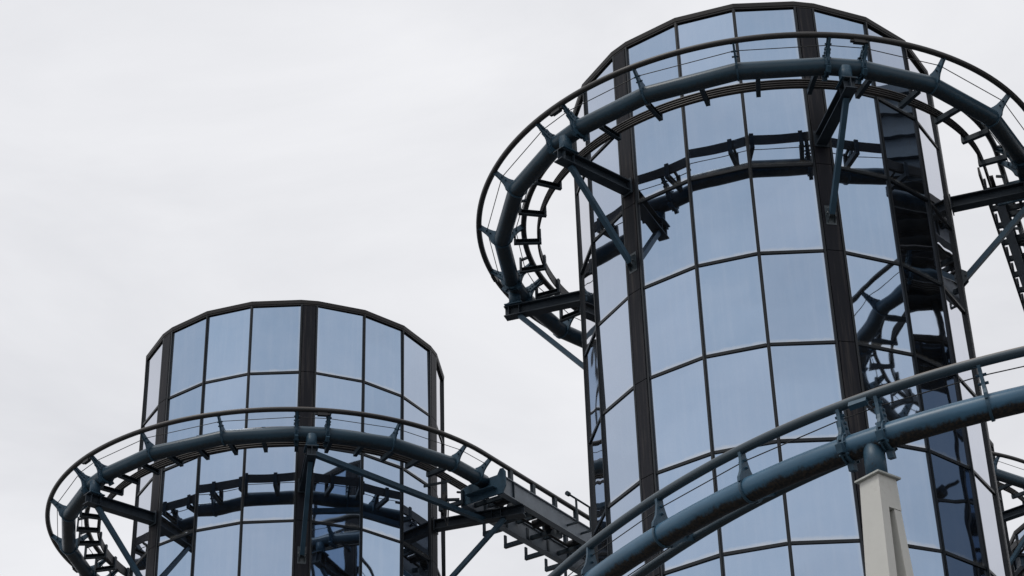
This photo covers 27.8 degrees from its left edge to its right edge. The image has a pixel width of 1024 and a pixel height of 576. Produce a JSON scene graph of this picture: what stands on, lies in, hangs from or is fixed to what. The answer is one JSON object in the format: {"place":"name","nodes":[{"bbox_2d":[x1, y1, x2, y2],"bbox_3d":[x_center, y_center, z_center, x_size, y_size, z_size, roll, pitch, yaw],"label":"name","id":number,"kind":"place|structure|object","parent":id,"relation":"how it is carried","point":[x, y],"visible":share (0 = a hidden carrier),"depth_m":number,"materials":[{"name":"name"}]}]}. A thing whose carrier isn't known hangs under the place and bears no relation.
{"place":"outdoors","nodes":[
{"label":"outdoors","id":0,"kind":"place"},
{"bbox_2d":[0,0,1023,575],"label":"sky","id":1,"kind":"structure","parent":0,"point":[164,164],"materials":[{"name":"white"}]},
{"bbox_2d":[1010,523,1023,552],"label":"track","id":2,"kind":"structure","parent":0,"point":[1018,534],"depth_m":83.74,"materials":[{"name":"metal"}]},
{"bbox_2d":[1017,529,1023,552],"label":"window pane","id":3,"kind":"structure","parent":2,"relation":"in","point":[1021,533],"depth_m":83.57,"materials":[{"name":"glass"}]},
{"label":"ground","id":4,"kind":"structure","parent":0,"visible":0},
{"bbox_2d":[129,300,445,575],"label":"glass tower","id":5,"kind":"structure","parent":4,"relation":"on","point":[228,513],"depth_m":58.13,"materials":[{"name":"brown metal"}]},
{"bbox_2d":[83,480,156,575],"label":"track support","id":6,"kind":"object","parent":5,"relation":"attached to","point":[98,501],"visible":1,"depth_m":56.66,"materials":[{"name":"grey paint"}]},
{"bbox_2d":[131,554,146,575],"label":"window pane","id":7,"kind":"structure","parent":5,"relation":"in","point":[141,565],"depth_m":57.52,"materials":[{"name":"glass"}]},
{"bbox_2d":[133,481,151,563],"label":"window pane","id":8,"kind":"structure","parent":5,"relation":"in","point":[144,499],"depth_m":58.52,"materials":[{"name":"glass"}]},
{"bbox_2d":[138,409,157,492],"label":"window pane","id":9,"kind":"structure","parent":5,"relation":"in","point":[153,419],"depth_m":59.76,"materials":[{"name":"glass"}]},
{"bbox_2d":[144,343,162,421],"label":"window pane","id":10,"kind":"structure","parent":5,"relation":"in","point":[154,364],"depth_m":60.97,"materials":[{"name":"glass"}]},
{"bbox_2d":[156,533,192,575],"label":"window pane","id":11,"kind":"structure","parent":5,"relation":"in","point":[174,557],"depth_m":56.38,"materials":[{"name":"glass"}]},
{"bbox_2d":[159,458,196,542],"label":"window pane","id":12,"kind":"structure","parent":5,"relation":"in","point":[179,483],"depth_m":57.31,"materials":[{"name":"glass"}]},
{"bbox_2d":[164,385,201,467],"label":"window pane","id":13,"kind":"structure","parent":5,"relation":"in","point":[188,403],"depth_m":58.74,"materials":[{"name":"glass"}]},
{"bbox_2d":[169,319,205,396],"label":"window pane","id":14,"kind":"structure","parent":5,"relation":"in","point":[189,342],"depth_m":59.74,"materials":[{"name":"glass"}]},
{"bbox_2d":[193,524,239,575],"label":"window pane","id":15,"kind":"structure","parent":5,"relation":"in","point":[216,550],"depth_m":55.75,"materials":[{"name":"glass"}]},
{"bbox_2d":[196,449,243,528],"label":"window pane","id":16,"kind":"structure","parent":5,"relation":"in","point":[220,480],"depth_m":56.74,"materials":[{"name":"glass"}]},
{"bbox_2d":[202,375,246,434],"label":"window pane","id":17,"kind":"structure","parent":5,"relation":"in","point":[229,394],"depth_m":58.20,"materials":[{"name":"glass"}]},
{"bbox_2d":[205,309,249,380],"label":"window pane","id":18,"kind":"structure","parent":5,"relation":"in","point":[228,334],"depth_m":59.18,"materials":[{"name":"glass"}]},
{"bbox_2d":[241,522,292,575],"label":"window pane","id":19,"kind":"structure","parent":5,"relation":"in","point":[266,547],"depth_m":55.51,"materials":[{"name":"glass"}]},
{"bbox_2d":[243,447,295,520],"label":"window pane","id":20,"kind":"structure","parent":5,"relation":"in","point":[270,476],"depth_m":56.54,"materials":[{"name":"glass"}]},
{"bbox_2d":[248,373,297,427],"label":"window pane","id":21,"kind":"structure","parent":5,"relation":"in","point":[266,390],"depth_m":57.99,"materials":[{"name":"glass"}]},
{"bbox_2d":[250,306,300,371],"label":"window pane","id":22,"kind":"structure","parent":5,"relation":"in","point":[276,330],"depth_m":58.97,"materials":[{"name":"glass"}]},
{"bbox_2d":[297,433,318,563],"bbox_3d":[-5.460,5.581,55.112,0.360,2.870,2.170,4,-32,-10],"label":"track support","id":23,"kind":"object","parent":5,"relation":"attached to","point":[305,478],"visible":1,"depth_m":55.06,"materials":[{"name":"grey paint"}]},
{"bbox_2d":[316,451,485,522],"bbox_3d":[-3.063,5.476,56.759,6.297,0.154,0.140,26,-41,-37],"label":"diagonal strut","id":24,"kind":"object","parent":23,"relation":"attached to","point":[396,486],"visible":1,"depth_m":56.66,"materials":[{"name":"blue metal"}]},
{"bbox_2d":[311,523,359,575],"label":"window pane","id":25,"kind":"structure","parent":5,"relation":"in","point":[334,550],"depth_m":55.85,"materials":[{"name":"glass"}]},
{"bbox_2d":[312,448,360,527],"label":"window pane","id":26,"kind":"structure","parent":5,"relation":"in","point":[336,490],"depth_m":56.78,"materials":[{"name":"glass"}]},
{"bbox_2d":[315,374,361,431],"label":"window pane","id":27,"kind":"structure","parent":5,"relation":"in","point":[331,392],"depth_m":58.32,"materials":[{"name":"glass"}]},
{"bbox_2d":[316,308,362,379],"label":"window pane","id":28,"kind":"structure","parent":5,"relation":"in","point":[340,334],"depth_m":59.29,"materials":[{"name":"glass"}]},
{"bbox_2d":[362,531,400,575],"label":"window pane","id":29,"kind":"structure","parent":5,"relation":"in","point":[380,555],"depth_m":56.55,"materials":[{"name":"glass"}]},
{"bbox_2d":[363,456,400,540],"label":"window pane","id":30,"kind":"structure","parent":5,"relation":"in","point":[381,503],"depth_m":57.44,"materials":[{"name":"glass"}]},
{"bbox_2d":[364,384,400,465],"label":"window pane","id":31,"kind":"structure","parent":5,"relation":"in","point":[377,401],"depth_m":58.93,"materials":[{"name":"glass"}]},
{"bbox_2d":[365,318,400,393],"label":"window pane","id":32,"kind":"structure","parent":5,"relation":"in","point":[383,342],"depth_m":59.92,"materials":[{"name":"glass"}]},
{"bbox_2d":[403,546,428,575],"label":"window pane","id":33,"kind":"structure","parent":5,"relation":"in","point":[414,564],"depth_m":57.54,"materials":[{"name":"glass"}]},
{"bbox_2d":[404,334,428,412],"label":"window pane","id":34,"kind":"structure","parent":5,"relation":"in","point":[416,360],"depth_m":60.86,"materials":[{"name":"glass"}]},
{"bbox_2d":[404,399,428,483],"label":"window pane","id":35,"kind":"structure","parent":5,"relation":"in","point":[411,413],"depth_m":59.82,"materials":[{"name":"glass"}]},
{"bbox_2d":[404,471,428,557],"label":"window pane","id":36,"kind":"structure","parent":5,"relation":"in","point":[416,510],"depth_m":58.39,"materials":[{"name":"glass"}]},
{"bbox_2d":[436,365,441,437],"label":"window pane","id":37,"kind":"structure","parent":5,"relation":"in","point":[439,383],"depth_m":62.53,"materials":[{"name":"glass"}]},
{"bbox_2d":[437,435,442,497],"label":"window pane","id":38,"kind":"structure","parent":5,"relation":"in","point":[439,446],"depth_m":61.23,"materials":[{"name":"glass"}]},
{"bbox_2d":[437,506,443,575],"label":"window pane","id":39,"kind":"structure","parent":5,"relation":"in","point":[439,514],"depth_m":59.95,"materials":[{"name":"glass"}]},
{"bbox_2d":[433,503,525,575],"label":"track support","id":40,"kind":"object","parent":5,"relation":"attached to","point":[500,516],"visible":1,"depth_m":58.51,"materials":[{"name":"grey paint"}]},
{"bbox_2d":[45,407,591,575],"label":"coaster track","id":41,"kind":"structure","parent":40,"relation":"on","point":[554,522],"depth_m":57.45,"materials":[{"name":"metal"}]},
{"bbox_2d":[572,1,1011,575],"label":"glass tower","id":42,"kind":"structure","parent":4,"relation":"on","point":[754,295],"depth_m":45.46,"materials":[{"name":"metal"}]},
{"bbox_2d":[504,290,582,368],"bbox_3d":[0.877,1.167,51.460,2.170,2.870,0.360,-12,-33,16],"label":"track support","id":43,"kind":"object","parent":42,"relation":"attached to","point":[515,307],"visible":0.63,"depth_m":51.85,"materials":[{"name":"grey paint"}]},
{"bbox_2d":[575,98,585,188],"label":"window pane","id":44,"kind":"structure","parent":42,"relation":"in","point":[579,144],"depth_m":51.50,"materials":[{"name":"glass"}]},
{"bbox_2d":[577,177,590,267],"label":"window pane","id":45,"kind":"structure","parent":42,"relation":"in","point":[583,204],"depth_m":50.12,"materials":[{"name":"glass"}]},
{"bbox_2d":[582,252,594,350],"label":"window pane","id":46,"kind":"structure","parent":42,"relation":"in","point":[587,276],"depth_m":48.93,"materials":[{"name":"glass"}]},
{"bbox_2d":[586,334,599,436],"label":"window pane","id":47,"kind":"structure","parent":42,"relation":"in","point":[591,357],"depth_m":47.71,"materials":[{"name":"glass"}]},
{"bbox_2d":[553,134,636,273],"bbox_3d":[1.881,-1.926,46.839,2.170,2.870,0.360,23,-40,-34],"label":"track support","id":48,"kind":"object","parent":42,"relation":"attached to","point":[573,162],"visible":1,"depth_m":46.85,"materials":[{"name":"grey paint"}]},
{"bbox_2d":[476,32,1023,347],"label":"coaster track","id":49,"kind":"structure","parent":48,"relation":"on","point":[509,276],"depth_m":46.97,"materials":[{"name":"metal"}]},
{"bbox_2d":[590,422,604,527],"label":"window pane","id":50,"kind":"structure","parent":42,"relation":"in","point":[596,443],"depth_m":46.48,"materials":[{"name":"glass"}]},
{"bbox_2d":[586,61,615,157],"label":"window pane","id":51,"kind":"structure","parent":42,"relation":"in","point":[608,97],"depth_m":50.28,"materials":[{"name":"glass"}]},
{"bbox_2d":[595,515,607,563],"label":"window pane","id":52,"kind":"structure","parent":42,"relation":"in","point":[602,554],"depth_m":45.51,"materials":[{"name":"glass"}]},
{"bbox_2d":[591,138,621,237],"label":"window pane","id":53,"kind":"structure","parent":42,"relation":"in","point":[609,201],"depth_m":48.93,"materials":[{"name":"glass"}]},
{"bbox_2d":[594,216,626,321],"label":"window pane","id":54,"kind":"structure","parent":42,"relation":"in","point":[611,281],"depth_m":47.74,"materials":[{"name":"glass"}]},
{"bbox_2d":[599,300,632,409],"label":"window pane","id":55,"kind":"structure","parent":42,"relation":"in","point":[614,333],"depth_m":46.52,"materials":[{"name":"glass"}]},
{"bbox_2d":[604,390,638,503],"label":"window pane","id":56,"kind":"structure","parent":42,"relation":"in","point":[619,422],"depth_m":45.29,"materials":[{"name":"glass"}]},
{"bbox_2d":[609,484,644,575],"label":"window pane","id":57,"kind":"structure","parent":42,"relation":"in","point":[630,500],"depth_m":44.33,"materials":[{"name":"glass"}]},
{"bbox_2d":[628,27,679,115],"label":"window pane","id":58,"kind":"structure","parent":42,"relation":"in","point":[664,42],"depth_m":49.13,"materials":[{"name":"glass"}]},
{"bbox_2d":[633,108,686,200],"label":"window pane","id":59,"kind":"structure","parent":42,"relation":"in","point":[659,145],"depth_m":47.74,"materials":[{"name":"glass"}]},
{"bbox_2d":[639,183,694,285],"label":"window pane","id":60,"kind":"structure","parent":42,"relation":"in","point":[665,219],"depth_m":46.55,"materials":[{"name":"glass"}]},
{"bbox_2d":[644,269,701,375],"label":"window pane","id":61,"kind":"structure","parent":42,"relation":"in","point":[672,313],"depth_m":45.33,"materials":[{"name":"glass"}]},
{"bbox_2d":[651,359,709,470],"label":"window pane","id":62,"kind":"structure","parent":42,"relation":"in","point":[681,430],"depth_m":44.09,"materials":[{"name":"glass"}]},
{"bbox_2d":[657,455,718,570],"bbox_3d":[3.669,4.666,42.875,1.400,2.311,0.020,-23,-38,30],"label":"window pane","id":63,"kind":"structure","parent":42,"relation":"in","point":[708,546],"depth_m":42.97,"materials":[{"name":"glass"}]},
{"bbox_2d":[665,558,720,575],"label":"window pane","id":64,"kind":"structure","parent":42,"relation":"in","point":[711,567],"depth_m":42.05,"materials":[{"name":"glass"}]},
{"bbox_2d":[678,12,738,95],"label":"window pane","id":65,"kind":"structure","parent":42,"relation":"in","point":[719,27],"depth_m":48.58,"materials":[{"name":"glass"}]},
{"bbox_2d":[685,94,747,177],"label":"window pane","id":66,"kind":"structure","parent":42,"relation":"in","point":[715,132],"depth_m":47.16,"materials":[{"name":"glass"}]},
{"bbox_2d":[691,169,756,263],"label":"window pane","id":67,"kind":"structure","parent":42,"relation":"in","point":[722,204],"depth_m":45.99,"materials":[{"name":"glass"}]},
{"bbox_2d":[699,255,766,354],"bbox_3d":[4.767,0.370,44.776,1.400,2.311,0.020,-12,-33,16],"label":"window pane","id":68,"kind":"structure","parent":42,"relation":"in","point":[731,297],"depth_m":44.77,"materials":[{"name":"glass"}]},
{"bbox_2d":[707,347,776,450],"bbox_3d":[4.824,2.330,43.553,1.400,2.311,0.020,-12,-33,16],"label":"window pane","id":69,"kind":"structure","parent":42,"relation":"in","point":[741,402],"depth_m":43.56,"materials":[{"name":"glass"}]},
{"bbox_2d":[715,443,786,551],"bbox_3d":[4.882,4.289,42.329,1.400,2.311,0.020,-12,-33,16],"label":"window pane","id":70,"kind":"structure","parent":42,"relation":"in","point":[765,524],"depth_m":42.05,"materials":[{"name":"glass"}]},
{"bbox_2d":[724,545,790,575],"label":"window pane","id":71,"kind":"structure","parent":42,"relation":"in","point":[774,561],"depth_m":41.53,"materials":[{"name":"glass"}]},
{"bbox_2d":[735,9,801,82],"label":"window pane","id":72,"kind":"structure","parent":42,"relation":"in","point":[761,21],"depth_m":48.43,"materials":[{"name":"glass"}]},
{"bbox_2d":[744,89,811,164],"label":"window pane","id":73,"kind":"structure","parent":42,"relation":"in","point":[777,127],"depth_m":46.96,"materials":[{"name":"glass"}]},
{"bbox_2d":[752,166,822,250],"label":"window pane","id":74,"kind":"structure","parent":42,"relation":"in","point":[787,213],"depth_m":45.78,"materials":[{"name":"glass"}]},
{"bbox_2d":[761,252,833,342],"bbox_3d":[6.125,0.204,44.575,1.400,2.311,0.020,-2,-32,1],"label":"window pane","id":75,"kind":"structure","parent":42,"relation":"in","point":[795,284],"depth_m":44.56,"materials":[{"name":"glass"}]},
{"bbox_2d":[771,344,842,440],"bbox_3d":[6.183,2.164,43.351,1.400,2.311,0.020,-2,-32,1],"label":"window pane","id":76,"kind":"structure","parent":42,"relation":"in","point":[806,377],"depth_m":43.43,"materials":[{"name":"glass"}]},
{"bbox_2d":[781,441,858,540],"bbox_3d":[6.241,4.123,42.127,1.400,2.311,0.020,-2,-32,1],"label":"window pane","id":77,"kind":"structure","parent":42,"relation":"in","point":[822,508],"depth_m":41.93,"materials":[{"name":"glass"}]},
{"bbox_2d":[792,542,863,575],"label":"window pane","id":78,"kind":"structure","parent":42,"relation":"in","point":[828,559],"depth_m":41.30,"materials":[{"name":"glass"}]},
{"bbox_2d":[813,64,857,224],"bbox_3d":[7.192,-3.176,45.372,0.360,2.870,2.170,4,-32,-9],"label":"track support","id":79,"kind":"object","parent":42,"relation":"attached to","point":[836,113],"visible":1,"depth_m":45.41,"materials":[{"name":"grey paint"}]},
{"bbox_2d":[814,11,871,85],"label":"window pane","id":80,"kind":"structure","parent":42,"relation":"in","point":[824,22],"depth_m":48.75,"materials":[{"name":"glass"}]},
{"bbox_2d":[825,89,885,175],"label":"window pane","id":81,"kind":"structure","parent":42,"relation":"in","point":[862,151],"depth_m":47.30,"materials":[{"name":"glass"}]},
{"bbox_2d":[838,169,897,261],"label":"window pane","id":82,"kind":"structure","parent":42,"relation":"in","point":[867,223],"depth_m":46.09,"materials":[{"name":"glass"}]},
{"bbox_2d":[846,254,911,352],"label":"window pane","id":83,"kind":"structure","parent":42,"relation":"in","point":[880,316],"depth_m":44.87,"materials":[{"name":"glass"}]},
{"bbox_2d":[868,27,913,116],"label":"window pane","id":84,"kind":"structure","parent":42,"relation":"in","point":[877,57],"depth_m":49.29,"materials":[{"name":"glass"}]},
{"bbox_2d":[858,346,925,447],"bbox_3d":[8.016,2.301,43.657,1.400,2.311,0.020,11,-34,-19],"label":"window pane","id":85,"kind":"structure","parent":42,"relation":"in","point":[879,368],"depth_m":43.83,"materials":[{"name":"glass"}]},
{"bbox_2d":[878,100,925,196],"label":"window pane","id":86,"kind":"structure","parent":42,"relation":"in","point":[899,130],"depth_m":47.96,"materials":[{"name":"glass"}]},
{"bbox_2d":[885,447,940,548],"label":"window pane","id":87,"kind":"structure","parent":42,"relation":"in","point":[914,486],"depth_m":42.52,"materials":[{"name":"glass"}]},
{"bbox_2d":[891,182,939,281],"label":"window pane","id":88,"kind":"structure","parent":42,"relation":"in","point":[911,211],"depth_m":46.73,"materials":[{"name":"glass"}]},
{"bbox_2d":[907,54,936,144],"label":"window pane","id":89,"kind":"structure","parent":42,"relation":"in","point":[926,120],"depth_m":50.05,"materials":[{"name":"glass"}]},
{"bbox_2d":[908,548,944,575],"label":"window pane","id":90,"kind":"structure","parent":42,"relation":"in","point":[924,562],"depth_m":41.74,"materials":[{"name":"glass"}]},
{"bbox_2d":[903,267,952,366],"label":"window pane","id":91,"kind":"structure","parent":42,"relation":"in","point":[925,300],"depth_m":45.52,"materials":[{"name":"glass"}]},
{"bbox_2d":[919,127,949,223],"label":"window pane","id":92,"kind":"structure","parent":42,"relation":"in","point":[933,172],"depth_m":48.94,"materials":[{"name":"glass"}]},
{"bbox_2d":[917,358,968,465],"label":"window pane","id":93,"kind":"structure","parent":42,"relation":"in","point":[951,444],"depth_m":44.25,"materials":[{"name":"glass"}]},
{"bbox_2d":[932,207,962,306],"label":"window pane","id":94,"kind":"structure","parent":42,"relation":"in","point":[949,272],"depth_m":47.70,"materials":[{"name":"glass"}]},
{"bbox_2d":[931,453,984,565],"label":"window pane","id":95,"kind":"structure","parent":42,"relation":"in","point":[953,482],"depth_m":43.06,"materials":[{"name":"glass"}]},
{"bbox_2d":[945,291,977,395],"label":"window pane","id":96,"kind":"structure","parent":42,"relation":"in","point":[957,322],"depth_m":46.52,"materials":[{"name":"glass"}]},
{"bbox_2d":[946,555,986,575],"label":"window pane","id":97,"kind":"structure","parent":42,"relation":"in","point":[956,567],"depth_m":42.25,"materials":[{"name":"glass"}]},
{"bbox_2d":[959,380,992,488],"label":"window pane","id":98,"kind":"structure","parent":42,"relation":"in","point":[976,435],"depth_m":45.14,"materials":[{"name":"glass"}]},
{"bbox_2d":[949,181,1023,288],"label":"track support","id":99,"kind":"object","parent":42,"relation":"attached to","point":[987,197],"visible":1,"depth_m":48.95,"materials":[{"name":"grey paint"}]},
{"bbox_2d":[974,474,1007,575],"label":"window pane","id":100,"kind":"structure","parent":42,"relation":"in","point":[990,522],"depth_m":44.05,"materials":[{"name":"glass"}]},
{"bbox_2d":[854,443,913,575],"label":"support column","id":101,"kind":"structure","parent":4,"relation":"on","point":[886,551],"depth_m":28.49,"materials":[{"name":"white concrete"}]},
{"bbox_2d":[548,346,1023,575],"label":"coaster track","id":102,"kind":"structure","parent":101,"relation":"on","point":[694,523],"depth_m":29.98,"materials":[{"name":"metal"}]},
{"bbox_2d":[990,440,1014,575],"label":"glass tower","id":103,"kind":"structure","parent":4,"relation":"on","point":[1005,523],"depth_m":75.53,"materials":[{"name":"brown metal"}]},
{"bbox_2d":[1000,501,1009,554],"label":"window pane","id":104,"kind":"structure","parent":103,"relation":"in","point":[1000,501],"depth_m":75.32,"materials":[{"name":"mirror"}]},
{"bbox_2d":[1002,504,1023,564],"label":"track support","id":105,"kind":"object","parent":103,"relation":"attached to","point":[1013,513],"visible":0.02,"depth_m":73.43,"materials":[{"name":"grey paint"}]},
{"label":"track support","id":106,"kind":"object","parent":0,"visible":0},
{"bbox_2d":[992,451,1023,575],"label":"coaster track","id":107,"kind":"structure","parent":106,"relation":"on","point":[1009,479],"depth_m":72.99,"materials":[{"name":"metal"}]}
]}

